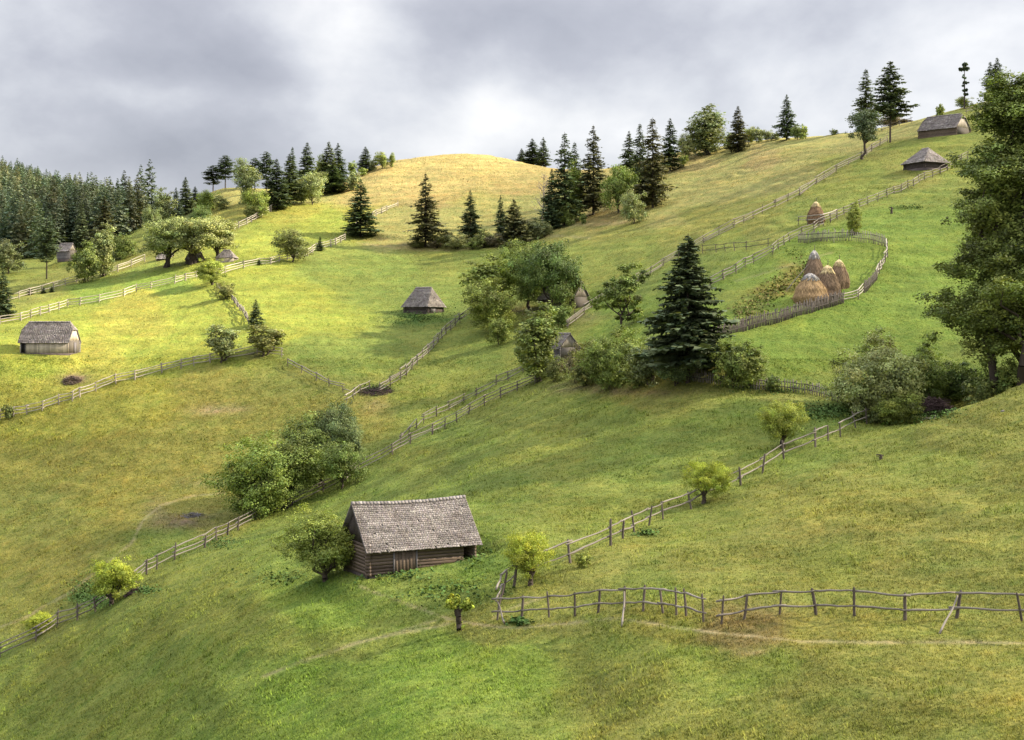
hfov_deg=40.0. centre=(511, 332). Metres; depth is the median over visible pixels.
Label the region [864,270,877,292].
paling fence
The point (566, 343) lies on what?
plank shed
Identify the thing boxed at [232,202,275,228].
rail fence
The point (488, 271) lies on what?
broadleaf tree
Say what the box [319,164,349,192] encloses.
spruce tree
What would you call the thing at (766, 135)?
shrub
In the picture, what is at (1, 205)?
spruce tree
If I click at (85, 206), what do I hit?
spruce tree
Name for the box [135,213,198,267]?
broadleaf tree
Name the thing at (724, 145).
shrub
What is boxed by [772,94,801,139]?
spruce tree
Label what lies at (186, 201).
spruce tree
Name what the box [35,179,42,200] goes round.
spruce tree
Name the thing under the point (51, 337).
plank barn
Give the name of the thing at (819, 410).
weeds
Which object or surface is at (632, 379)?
shrub
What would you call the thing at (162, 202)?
broadleaf tree
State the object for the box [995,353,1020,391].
shrub
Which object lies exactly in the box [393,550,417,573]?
door
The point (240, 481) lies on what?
broadleaf tree
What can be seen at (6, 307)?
spruce tree
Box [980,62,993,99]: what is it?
spruce tree
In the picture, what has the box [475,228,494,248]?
shrub
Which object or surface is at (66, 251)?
plank hut
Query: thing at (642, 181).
spruce tree
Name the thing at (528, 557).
willow tree
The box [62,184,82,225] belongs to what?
spruce tree
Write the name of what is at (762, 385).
paling fence
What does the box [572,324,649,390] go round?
shrub
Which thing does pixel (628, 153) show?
spruce tree
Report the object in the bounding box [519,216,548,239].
shrub
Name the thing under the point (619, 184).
broadleaf tree
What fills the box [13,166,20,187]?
spruce tree
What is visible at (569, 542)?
rail fence
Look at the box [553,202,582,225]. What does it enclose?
shrub
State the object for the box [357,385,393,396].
brush pile
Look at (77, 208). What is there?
spruce tree
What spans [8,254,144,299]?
rail fence
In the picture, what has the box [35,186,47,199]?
spruce tree
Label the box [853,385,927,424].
shrub
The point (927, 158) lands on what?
log hut
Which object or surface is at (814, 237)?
paling fence
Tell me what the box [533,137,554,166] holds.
spruce tree
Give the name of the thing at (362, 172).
shrub
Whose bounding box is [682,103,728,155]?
broadleaf tree
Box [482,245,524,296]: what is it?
broadleaf tree
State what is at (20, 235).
spruce tree
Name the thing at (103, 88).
sky
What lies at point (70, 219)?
spruce tree
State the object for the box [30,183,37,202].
spruce tree
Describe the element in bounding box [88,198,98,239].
spruce tree
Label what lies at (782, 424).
willow tree
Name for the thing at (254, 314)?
spruce tree
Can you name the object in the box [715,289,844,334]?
paling fence
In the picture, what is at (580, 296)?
log house
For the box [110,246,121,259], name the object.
shrub
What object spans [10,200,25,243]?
spruce tree
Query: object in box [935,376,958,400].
shrub
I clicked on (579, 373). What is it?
shrub
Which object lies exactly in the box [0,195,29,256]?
spruce tree
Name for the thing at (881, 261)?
rail fence
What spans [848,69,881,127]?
spruce tree
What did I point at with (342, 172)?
spruce tree
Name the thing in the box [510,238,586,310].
broadleaf tree
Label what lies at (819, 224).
rail fence
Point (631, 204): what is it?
broadleaf tree
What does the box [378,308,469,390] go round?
rail fence
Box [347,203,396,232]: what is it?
rail fence
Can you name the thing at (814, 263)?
haystack
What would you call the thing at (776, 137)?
shrub
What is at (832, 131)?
shrub
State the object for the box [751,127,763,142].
shrub
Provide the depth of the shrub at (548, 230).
293.91 m
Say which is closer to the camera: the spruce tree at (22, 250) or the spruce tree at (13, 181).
the spruce tree at (22, 250)
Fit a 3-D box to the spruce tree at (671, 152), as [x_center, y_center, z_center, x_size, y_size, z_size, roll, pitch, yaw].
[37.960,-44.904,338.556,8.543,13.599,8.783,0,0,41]
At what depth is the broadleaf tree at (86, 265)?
285.08 m
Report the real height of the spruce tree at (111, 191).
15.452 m
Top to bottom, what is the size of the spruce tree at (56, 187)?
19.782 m
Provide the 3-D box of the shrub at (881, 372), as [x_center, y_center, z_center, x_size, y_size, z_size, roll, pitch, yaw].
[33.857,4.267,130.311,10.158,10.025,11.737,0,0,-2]
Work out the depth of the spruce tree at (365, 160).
399.49 m
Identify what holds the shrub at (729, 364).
on the hillside
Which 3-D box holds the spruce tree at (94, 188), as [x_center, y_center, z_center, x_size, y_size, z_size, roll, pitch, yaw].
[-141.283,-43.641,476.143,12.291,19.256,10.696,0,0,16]
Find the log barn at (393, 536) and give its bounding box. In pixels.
[340,495,482,578]
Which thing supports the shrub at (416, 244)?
on the hillside
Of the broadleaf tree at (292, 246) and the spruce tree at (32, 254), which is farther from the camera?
the spruce tree at (32, 254)
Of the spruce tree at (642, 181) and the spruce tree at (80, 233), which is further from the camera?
the spruce tree at (80, 233)
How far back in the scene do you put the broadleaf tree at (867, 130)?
265.62 m
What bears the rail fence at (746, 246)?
on the hillside
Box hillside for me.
[0,101,1023,739]
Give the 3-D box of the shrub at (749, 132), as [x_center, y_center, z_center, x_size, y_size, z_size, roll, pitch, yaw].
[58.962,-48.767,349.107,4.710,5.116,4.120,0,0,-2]
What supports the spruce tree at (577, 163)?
on the hillside
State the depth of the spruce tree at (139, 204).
377.43 m
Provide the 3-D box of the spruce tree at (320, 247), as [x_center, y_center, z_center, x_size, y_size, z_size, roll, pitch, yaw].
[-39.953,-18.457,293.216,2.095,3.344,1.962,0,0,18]
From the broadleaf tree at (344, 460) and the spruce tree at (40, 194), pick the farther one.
the spruce tree at (40, 194)
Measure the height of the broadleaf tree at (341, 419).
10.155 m
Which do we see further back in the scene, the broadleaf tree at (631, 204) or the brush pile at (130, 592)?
the broadleaf tree at (631, 204)
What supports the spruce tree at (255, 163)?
on the hillside
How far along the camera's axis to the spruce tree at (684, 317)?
141.03 m
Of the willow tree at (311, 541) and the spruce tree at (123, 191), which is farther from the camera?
the spruce tree at (123, 191)
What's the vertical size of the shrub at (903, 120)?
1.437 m
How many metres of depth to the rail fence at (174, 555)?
143.32 m
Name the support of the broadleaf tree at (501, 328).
on the hillside
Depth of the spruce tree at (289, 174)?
351.39 m
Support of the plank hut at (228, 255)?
on the hillside
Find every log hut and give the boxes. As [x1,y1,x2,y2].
[156,254,173,260]
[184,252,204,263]
[401,287,446,313]
[900,147,948,170]
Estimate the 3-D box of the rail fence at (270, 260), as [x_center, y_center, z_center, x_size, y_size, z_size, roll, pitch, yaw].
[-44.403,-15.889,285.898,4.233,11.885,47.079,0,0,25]
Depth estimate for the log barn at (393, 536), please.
92.65 m
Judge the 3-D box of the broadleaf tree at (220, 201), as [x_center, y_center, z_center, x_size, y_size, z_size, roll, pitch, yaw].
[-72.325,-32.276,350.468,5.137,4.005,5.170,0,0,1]
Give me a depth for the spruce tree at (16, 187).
440.86 m
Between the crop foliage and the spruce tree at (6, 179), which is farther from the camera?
the spruce tree at (6, 179)
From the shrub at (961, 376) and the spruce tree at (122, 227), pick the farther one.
the spruce tree at (122, 227)
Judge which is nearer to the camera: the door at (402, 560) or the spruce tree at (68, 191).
the door at (402, 560)
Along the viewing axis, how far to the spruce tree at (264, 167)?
383.49 m
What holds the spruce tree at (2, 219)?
on the hillside
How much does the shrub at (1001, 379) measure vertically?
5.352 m
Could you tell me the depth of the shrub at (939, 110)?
289.57 m
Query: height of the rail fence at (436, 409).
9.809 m
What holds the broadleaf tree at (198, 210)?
on the hillside
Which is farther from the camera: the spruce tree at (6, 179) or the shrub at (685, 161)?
the spruce tree at (6, 179)
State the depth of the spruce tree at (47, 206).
372.15 m
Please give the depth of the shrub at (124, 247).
313.92 m
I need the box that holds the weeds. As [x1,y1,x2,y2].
[5,204,980,626]
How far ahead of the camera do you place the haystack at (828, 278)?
167.12 m
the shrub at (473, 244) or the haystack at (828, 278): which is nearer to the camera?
the haystack at (828, 278)
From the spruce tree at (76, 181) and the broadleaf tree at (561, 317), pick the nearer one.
the broadleaf tree at (561, 317)
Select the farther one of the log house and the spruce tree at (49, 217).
the spruce tree at (49, 217)
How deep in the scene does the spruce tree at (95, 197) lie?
390.36 m
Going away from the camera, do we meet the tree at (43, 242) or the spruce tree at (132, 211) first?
the tree at (43, 242)
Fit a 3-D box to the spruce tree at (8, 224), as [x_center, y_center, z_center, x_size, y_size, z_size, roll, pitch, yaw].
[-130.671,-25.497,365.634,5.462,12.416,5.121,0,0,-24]
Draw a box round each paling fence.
[681,369,838,401]
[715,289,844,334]
[798,229,885,245]
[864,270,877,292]
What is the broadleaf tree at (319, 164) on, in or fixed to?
on the hillside
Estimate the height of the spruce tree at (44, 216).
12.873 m
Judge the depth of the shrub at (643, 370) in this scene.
147.46 m
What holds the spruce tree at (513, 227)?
on the hillside
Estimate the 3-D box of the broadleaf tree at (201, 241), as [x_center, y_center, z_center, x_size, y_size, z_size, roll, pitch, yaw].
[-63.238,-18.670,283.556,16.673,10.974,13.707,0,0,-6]
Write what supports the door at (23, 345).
in the plank barn at (51, 337)
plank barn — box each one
[17,321,80,354]
[917,113,971,138]
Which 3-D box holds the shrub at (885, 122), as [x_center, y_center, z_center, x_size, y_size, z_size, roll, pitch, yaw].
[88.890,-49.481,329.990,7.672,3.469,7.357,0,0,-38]
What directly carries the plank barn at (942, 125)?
on the hillside
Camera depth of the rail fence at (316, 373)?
198.48 m
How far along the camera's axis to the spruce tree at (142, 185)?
387.25 m
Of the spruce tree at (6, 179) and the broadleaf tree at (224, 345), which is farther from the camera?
the spruce tree at (6, 179)
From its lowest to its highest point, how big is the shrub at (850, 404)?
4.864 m
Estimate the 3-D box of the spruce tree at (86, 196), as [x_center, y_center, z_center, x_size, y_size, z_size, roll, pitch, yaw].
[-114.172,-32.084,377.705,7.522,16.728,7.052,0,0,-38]
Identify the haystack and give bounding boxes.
[786,245,822,289]
[792,268,828,304]
[806,198,825,223]
[818,264,841,299]
[833,255,849,288]
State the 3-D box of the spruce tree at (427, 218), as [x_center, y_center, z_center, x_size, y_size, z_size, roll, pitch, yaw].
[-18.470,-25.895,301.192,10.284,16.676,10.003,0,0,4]
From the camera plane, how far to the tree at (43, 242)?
297.14 m
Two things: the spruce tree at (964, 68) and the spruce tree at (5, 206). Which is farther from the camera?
the spruce tree at (5, 206)
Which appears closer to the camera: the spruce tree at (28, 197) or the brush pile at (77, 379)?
the brush pile at (77, 379)
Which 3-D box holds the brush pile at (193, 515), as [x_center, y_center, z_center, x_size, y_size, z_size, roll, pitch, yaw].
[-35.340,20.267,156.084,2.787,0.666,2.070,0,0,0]
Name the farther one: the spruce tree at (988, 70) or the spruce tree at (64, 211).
the spruce tree at (64, 211)
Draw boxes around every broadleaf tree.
[0,238,26,273]
[66,239,103,282]
[88,221,116,277]
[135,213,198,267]
[141,204,163,234]
[151,187,177,222]
[159,213,240,264]
[188,203,211,220]
[194,189,221,210]
[198,221,240,255]
[198,429,308,523]
[204,324,241,362]
[212,195,231,209]
[231,158,262,204]
[239,188,270,217]
[244,324,285,356]
[245,431,336,508]
[269,227,312,261]
[277,406,351,487]
[294,180,309,202]
[296,171,328,204]
[309,399,366,475]
[314,154,325,177]
[316,440,368,488]
[373,151,388,167]
[388,152,396,166]
[457,253,515,321]
[463,276,520,330]
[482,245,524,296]
[484,314,512,345]
[499,238,546,309]
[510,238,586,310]
[510,300,563,386]
[511,319,533,368]
[549,302,572,327]
[550,261,582,308]
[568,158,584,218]
[586,262,651,329]
[597,163,640,212]
[619,188,649,223]
[675,133,695,159]
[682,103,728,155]
[845,200,862,234]
[913,66,1023,394]
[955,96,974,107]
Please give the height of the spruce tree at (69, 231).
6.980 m
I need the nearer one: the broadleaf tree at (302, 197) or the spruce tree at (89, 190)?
the broadleaf tree at (302, 197)
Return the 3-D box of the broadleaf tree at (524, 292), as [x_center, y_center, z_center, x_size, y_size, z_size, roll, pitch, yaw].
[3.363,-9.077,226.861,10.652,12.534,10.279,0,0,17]
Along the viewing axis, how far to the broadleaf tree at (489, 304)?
214.73 m
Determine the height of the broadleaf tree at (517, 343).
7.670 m
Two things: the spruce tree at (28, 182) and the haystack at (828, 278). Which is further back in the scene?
the spruce tree at (28, 182)
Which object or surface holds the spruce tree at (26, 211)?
on the hillside
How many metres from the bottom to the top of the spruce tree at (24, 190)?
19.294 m
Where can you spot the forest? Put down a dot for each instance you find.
(23, 170)
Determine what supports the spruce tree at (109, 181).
on the hillside
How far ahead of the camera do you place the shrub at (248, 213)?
330.80 m
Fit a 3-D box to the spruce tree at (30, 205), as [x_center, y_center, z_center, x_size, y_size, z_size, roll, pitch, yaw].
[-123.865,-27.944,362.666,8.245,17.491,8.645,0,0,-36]
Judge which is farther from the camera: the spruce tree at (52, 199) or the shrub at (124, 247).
the spruce tree at (52, 199)
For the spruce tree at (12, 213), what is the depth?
371.64 m
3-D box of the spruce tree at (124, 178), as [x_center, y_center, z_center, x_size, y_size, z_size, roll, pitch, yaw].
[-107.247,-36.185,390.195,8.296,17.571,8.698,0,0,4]
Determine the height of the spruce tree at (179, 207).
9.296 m
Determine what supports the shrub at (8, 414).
on the hillside
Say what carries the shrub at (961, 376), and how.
on the hillside
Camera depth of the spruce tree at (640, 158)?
324.59 m
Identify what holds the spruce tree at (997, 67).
on the hillside
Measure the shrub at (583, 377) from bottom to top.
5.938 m
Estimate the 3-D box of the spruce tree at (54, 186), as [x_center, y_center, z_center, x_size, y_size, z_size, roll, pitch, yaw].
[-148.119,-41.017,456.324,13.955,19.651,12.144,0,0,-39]
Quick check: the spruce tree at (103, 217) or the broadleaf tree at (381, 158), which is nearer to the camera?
the spruce tree at (103, 217)
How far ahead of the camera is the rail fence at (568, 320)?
235.53 m
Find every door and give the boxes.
[21,343,25,352]
[74,342,76,352]
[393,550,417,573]
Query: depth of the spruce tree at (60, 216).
360.08 m
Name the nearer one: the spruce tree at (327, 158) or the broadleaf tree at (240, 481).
the broadleaf tree at (240, 481)
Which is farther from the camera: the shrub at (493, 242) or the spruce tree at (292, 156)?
the spruce tree at (292, 156)
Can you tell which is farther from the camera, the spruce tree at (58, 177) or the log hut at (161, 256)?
the spruce tree at (58, 177)
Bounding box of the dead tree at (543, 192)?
[530,174,550,219]
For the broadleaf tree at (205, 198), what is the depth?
353.73 m
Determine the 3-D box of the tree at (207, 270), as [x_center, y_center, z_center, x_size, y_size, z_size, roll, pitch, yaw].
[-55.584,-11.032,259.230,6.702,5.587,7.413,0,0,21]
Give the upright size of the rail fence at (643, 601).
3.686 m
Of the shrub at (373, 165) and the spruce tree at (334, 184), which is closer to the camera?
the spruce tree at (334, 184)
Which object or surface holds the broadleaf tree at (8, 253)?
on the hillside
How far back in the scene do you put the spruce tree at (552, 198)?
299.19 m
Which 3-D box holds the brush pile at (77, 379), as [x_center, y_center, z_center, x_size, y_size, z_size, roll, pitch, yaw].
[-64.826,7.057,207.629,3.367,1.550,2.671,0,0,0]
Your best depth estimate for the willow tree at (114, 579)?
120.69 m
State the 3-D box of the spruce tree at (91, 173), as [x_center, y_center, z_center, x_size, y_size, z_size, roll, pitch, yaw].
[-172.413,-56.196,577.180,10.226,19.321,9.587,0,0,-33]
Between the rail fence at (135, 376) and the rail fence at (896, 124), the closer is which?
the rail fence at (135, 376)
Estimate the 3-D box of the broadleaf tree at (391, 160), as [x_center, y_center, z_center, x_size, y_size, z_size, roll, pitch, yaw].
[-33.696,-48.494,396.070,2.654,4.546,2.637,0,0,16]
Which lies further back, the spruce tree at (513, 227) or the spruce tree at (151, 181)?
the spruce tree at (151, 181)
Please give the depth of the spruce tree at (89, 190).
406.09 m
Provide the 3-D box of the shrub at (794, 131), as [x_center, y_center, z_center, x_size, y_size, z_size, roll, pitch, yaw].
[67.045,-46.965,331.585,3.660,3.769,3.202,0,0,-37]
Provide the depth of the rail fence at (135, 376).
205.58 m
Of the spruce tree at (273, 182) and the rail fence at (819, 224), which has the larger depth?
the spruce tree at (273, 182)
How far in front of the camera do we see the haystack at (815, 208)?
214.26 m
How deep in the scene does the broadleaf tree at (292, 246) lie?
278.88 m
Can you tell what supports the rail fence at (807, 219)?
on the hillside
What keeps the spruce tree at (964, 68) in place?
on the hillside
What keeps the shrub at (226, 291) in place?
on the hillside
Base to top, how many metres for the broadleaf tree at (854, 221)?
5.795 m
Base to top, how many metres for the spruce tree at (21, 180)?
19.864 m
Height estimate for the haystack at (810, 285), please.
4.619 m
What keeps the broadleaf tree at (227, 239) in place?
on the hillside
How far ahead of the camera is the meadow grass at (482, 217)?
238.16 m
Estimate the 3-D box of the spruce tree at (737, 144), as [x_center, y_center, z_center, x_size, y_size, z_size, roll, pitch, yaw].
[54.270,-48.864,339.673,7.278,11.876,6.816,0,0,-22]
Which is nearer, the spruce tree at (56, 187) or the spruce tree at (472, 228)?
the spruce tree at (472, 228)
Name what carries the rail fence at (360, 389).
on the hillside
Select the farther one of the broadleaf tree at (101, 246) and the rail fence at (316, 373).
the broadleaf tree at (101, 246)
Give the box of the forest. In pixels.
[0,157,169,212]
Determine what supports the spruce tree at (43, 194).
on the hillside
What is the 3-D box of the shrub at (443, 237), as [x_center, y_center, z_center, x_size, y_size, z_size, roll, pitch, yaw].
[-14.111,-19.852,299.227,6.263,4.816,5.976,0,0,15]
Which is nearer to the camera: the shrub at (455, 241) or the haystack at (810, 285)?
the haystack at (810, 285)
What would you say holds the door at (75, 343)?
in the plank barn at (51, 337)
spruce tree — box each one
[0,172,8,194]
[0,187,7,207]
[0,192,6,215]
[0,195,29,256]
[0,198,7,215]
[0,208,10,240]
[0,270,17,317]
[1,160,8,180]
[3,212,11,239]
[4,197,21,239]
[5,181,13,203]
[9,173,16,188]
[9,206,30,258]
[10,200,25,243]
[12,177,20,194]
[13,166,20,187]
[15,188,21,203]
[17,204,45,258]
[19,173,27,196]
[19,202,32,257]
[20,178,27,199]
[21,178,30,197]
[23,188,34,204]
[23,190,40,239]
[24,198,54,258]
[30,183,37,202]
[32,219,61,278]
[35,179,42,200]
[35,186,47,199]
[37,206,48,227]
[38,185,47,202]
[38,190,47,221]
[39,193,58,236]
[44,202,68,249]
[44,209,57,255]
[47,184,58,222]
[48,176,60,193]
[49,176,60,200]
[50,196,72,242]
[56,171,63,186]
[59,183,75,219]
[59,193,76,242]
[59,195,78,247]
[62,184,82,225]
[63,225,72,242]
[71,198,90,249]
[71,203,87,242]
[72,183,91,234]
[73,174,78,188]
[75,185,91,246]
[83,182,93,222]
[84,197,116,241]
[86,184,123,239]
[87,185,95,207]
[88,172,93,187]
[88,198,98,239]
[89,175,101,196]
[91,189,99,226]
[105,176,112,192]
[106,183,121,230]
[106,188,136,236]
[113,178,123,222]
[116,190,137,232]
[117,170,131,211]
[122,184,141,230]
[127,174,150,227]
[132,166,150,225]
[140,159,157,217]
[169,188,184,219]
[178,177,196,213]
[191,186,198,205]
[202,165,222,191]
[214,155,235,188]
[245,299,264,325]
[247,158,262,189]
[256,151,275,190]
[261,158,296,208]
[277,154,305,202]
[286,146,299,189]
[297,143,315,182]
[315,142,341,181]
[316,238,324,250]
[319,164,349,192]
[334,143,350,182]
[340,179,383,236]
[356,147,374,171]
[402,173,446,246]
[456,190,486,240]
[490,194,506,237]
[496,199,534,245]
[515,150,524,162]
[519,138,540,164]
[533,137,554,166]
[537,169,562,228]
[542,132,587,225]
[566,143,583,207]
[572,126,612,214]
[616,131,637,184]
[627,124,649,183]
[628,119,678,207]
[630,236,743,383]
[637,169,663,204]
[656,118,684,171]
[723,106,750,152]
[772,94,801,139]
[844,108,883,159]
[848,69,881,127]
[867,61,919,142]
[958,62,969,108]
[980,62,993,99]
[983,58,1007,101]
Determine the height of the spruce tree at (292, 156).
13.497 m
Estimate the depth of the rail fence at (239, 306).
237.32 m
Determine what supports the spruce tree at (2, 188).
on the hillside
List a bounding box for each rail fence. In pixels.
[0,272,197,323]
[0,346,283,418]
[0,373,536,657]
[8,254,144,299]
[216,234,345,272]
[216,283,248,323]
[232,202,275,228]
[287,358,355,395]
[344,381,369,402]
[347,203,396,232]
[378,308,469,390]
[399,363,523,443]
[491,585,705,626]
[495,407,869,603]
[566,136,887,327]
[702,238,768,252]
[709,151,967,284]
[716,587,1023,633]
[797,209,836,224]
[841,283,864,302]
[875,238,887,276]
[880,117,912,129]
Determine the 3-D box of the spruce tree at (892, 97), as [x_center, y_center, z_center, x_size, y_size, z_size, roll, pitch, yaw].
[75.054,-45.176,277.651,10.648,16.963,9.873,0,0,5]
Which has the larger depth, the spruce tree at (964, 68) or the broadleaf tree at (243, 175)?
the broadleaf tree at (243, 175)
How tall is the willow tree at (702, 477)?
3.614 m
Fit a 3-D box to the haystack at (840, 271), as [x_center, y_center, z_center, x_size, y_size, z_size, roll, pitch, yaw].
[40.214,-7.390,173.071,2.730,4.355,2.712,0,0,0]
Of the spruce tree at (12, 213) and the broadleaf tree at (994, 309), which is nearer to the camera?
the broadleaf tree at (994, 309)
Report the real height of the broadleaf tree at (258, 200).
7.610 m
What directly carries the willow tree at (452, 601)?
on the hillside
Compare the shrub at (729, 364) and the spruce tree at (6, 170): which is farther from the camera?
the spruce tree at (6, 170)
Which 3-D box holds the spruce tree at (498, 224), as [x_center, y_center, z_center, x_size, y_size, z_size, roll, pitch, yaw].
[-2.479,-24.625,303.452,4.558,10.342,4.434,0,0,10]
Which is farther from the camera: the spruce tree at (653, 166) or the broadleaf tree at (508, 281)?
the spruce tree at (653, 166)
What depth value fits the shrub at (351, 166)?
403.81 m
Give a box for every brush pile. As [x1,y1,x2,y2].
[62,375,82,384]
[123,586,141,596]
[180,512,204,518]
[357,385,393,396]
[913,396,957,416]
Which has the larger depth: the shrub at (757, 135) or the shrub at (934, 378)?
the shrub at (757, 135)
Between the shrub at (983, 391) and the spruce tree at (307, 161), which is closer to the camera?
the shrub at (983, 391)
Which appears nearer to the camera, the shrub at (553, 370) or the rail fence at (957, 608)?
the rail fence at (957, 608)
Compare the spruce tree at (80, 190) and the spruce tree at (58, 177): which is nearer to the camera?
the spruce tree at (80, 190)
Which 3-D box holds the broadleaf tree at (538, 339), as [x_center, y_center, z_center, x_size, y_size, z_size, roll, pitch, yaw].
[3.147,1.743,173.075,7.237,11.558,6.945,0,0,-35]
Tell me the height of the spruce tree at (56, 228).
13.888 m
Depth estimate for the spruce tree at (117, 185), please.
379.80 m
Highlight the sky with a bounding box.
[0,0,1023,209]
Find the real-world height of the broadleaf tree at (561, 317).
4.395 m
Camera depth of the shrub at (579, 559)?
83.82 m
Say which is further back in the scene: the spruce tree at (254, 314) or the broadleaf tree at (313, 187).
the broadleaf tree at (313, 187)
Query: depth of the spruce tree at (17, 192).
407.69 m
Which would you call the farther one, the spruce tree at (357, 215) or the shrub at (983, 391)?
the spruce tree at (357, 215)
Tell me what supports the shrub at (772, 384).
on the hillside
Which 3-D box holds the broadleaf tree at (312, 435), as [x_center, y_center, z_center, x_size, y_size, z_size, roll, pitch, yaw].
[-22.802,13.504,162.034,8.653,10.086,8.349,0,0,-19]
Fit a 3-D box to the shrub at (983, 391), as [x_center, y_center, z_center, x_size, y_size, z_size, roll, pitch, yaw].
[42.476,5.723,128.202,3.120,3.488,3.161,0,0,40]
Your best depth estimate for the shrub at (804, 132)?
329.55 m
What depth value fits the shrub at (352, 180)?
370.59 m
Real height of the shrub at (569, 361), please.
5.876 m
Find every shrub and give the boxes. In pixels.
[1,404,13,418]
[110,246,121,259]
[113,232,139,258]
[212,280,237,299]
[244,205,261,218]
[346,171,360,190]
[348,160,356,175]
[358,167,367,175]
[369,160,377,170]
[406,239,425,247]
[427,238,442,248]
[430,228,453,247]
[442,233,473,248]
[465,237,482,249]
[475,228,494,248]
[481,233,504,246]
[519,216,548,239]
[535,220,552,237]
[541,355,567,381]
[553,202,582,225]
[558,342,582,383]
[565,366,594,386]
[568,336,616,385]
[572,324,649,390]
[575,551,591,568]
[580,213,586,223]
[616,364,657,387]
[624,336,658,387]
[650,355,702,385]
[678,155,688,164]
[707,336,758,387]
[720,130,735,147]
[729,340,771,388]
[743,126,756,143]
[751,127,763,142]
[761,129,773,140]
[764,374,781,391]
[771,131,779,139]
[790,126,800,139]
[798,124,808,138]
[817,325,929,422]
[830,129,838,134]
[831,365,855,407]
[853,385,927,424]
[875,116,902,126]
[896,118,911,122]
[899,340,962,401]
[935,103,944,115]
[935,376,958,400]
[940,360,984,404]
[960,376,996,404]
[968,356,1017,397]
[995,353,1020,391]
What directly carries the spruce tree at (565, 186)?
on the hillside
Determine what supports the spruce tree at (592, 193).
on the hillside
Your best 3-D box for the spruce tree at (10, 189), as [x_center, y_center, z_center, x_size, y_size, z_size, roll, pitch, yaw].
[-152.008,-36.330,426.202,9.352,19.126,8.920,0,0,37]
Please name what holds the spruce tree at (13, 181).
on the hillside
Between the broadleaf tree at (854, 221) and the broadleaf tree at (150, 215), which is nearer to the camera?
the broadleaf tree at (854, 221)
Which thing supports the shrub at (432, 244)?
on the hillside
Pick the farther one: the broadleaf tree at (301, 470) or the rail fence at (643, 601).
the broadleaf tree at (301, 470)
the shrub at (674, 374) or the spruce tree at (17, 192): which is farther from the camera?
the spruce tree at (17, 192)
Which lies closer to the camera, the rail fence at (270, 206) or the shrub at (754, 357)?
the shrub at (754, 357)
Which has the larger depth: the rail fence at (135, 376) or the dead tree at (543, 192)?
the dead tree at (543, 192)
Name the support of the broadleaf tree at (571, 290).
on the hillside
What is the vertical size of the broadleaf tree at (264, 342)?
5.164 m
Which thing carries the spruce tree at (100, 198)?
on the hillside
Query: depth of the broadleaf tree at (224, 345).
208.91 m
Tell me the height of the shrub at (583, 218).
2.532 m
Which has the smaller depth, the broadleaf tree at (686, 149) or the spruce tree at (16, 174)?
the broadleaf tree at (686, 149)
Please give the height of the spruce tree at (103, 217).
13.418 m
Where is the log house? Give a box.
[537,282,590,310]
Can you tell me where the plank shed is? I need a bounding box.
[549,332,580,361]
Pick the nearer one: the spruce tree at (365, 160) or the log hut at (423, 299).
the log hut at (423, 299)
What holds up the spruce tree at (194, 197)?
on the hillside
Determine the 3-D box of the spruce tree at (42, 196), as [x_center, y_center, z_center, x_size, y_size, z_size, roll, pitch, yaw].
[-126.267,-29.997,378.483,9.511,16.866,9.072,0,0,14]
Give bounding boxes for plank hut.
[56,243,76,261]
[215,250,238,261]
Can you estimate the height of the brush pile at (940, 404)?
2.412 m
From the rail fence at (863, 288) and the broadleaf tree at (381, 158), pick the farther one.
the broadleaf tree at (381, 158)
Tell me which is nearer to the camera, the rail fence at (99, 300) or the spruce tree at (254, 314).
the spruce tree at (254, 314)
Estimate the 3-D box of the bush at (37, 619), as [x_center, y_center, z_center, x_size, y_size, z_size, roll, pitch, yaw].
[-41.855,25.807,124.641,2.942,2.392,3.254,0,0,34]
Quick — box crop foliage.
[725,253,807,323]
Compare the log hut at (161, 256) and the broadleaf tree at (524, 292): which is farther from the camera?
the log hut at (161, 256)
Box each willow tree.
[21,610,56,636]
[88,556,145,605]
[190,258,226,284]
[268,501,355,581]
[444,593,473,631]
[501,528,555,586]
[680,460,733,503]
[754,400,811,447]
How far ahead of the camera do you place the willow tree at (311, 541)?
92.77 m
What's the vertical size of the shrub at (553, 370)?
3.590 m
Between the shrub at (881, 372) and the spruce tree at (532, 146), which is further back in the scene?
the spruce tree at (532, 146)
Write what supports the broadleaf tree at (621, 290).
on the hillside

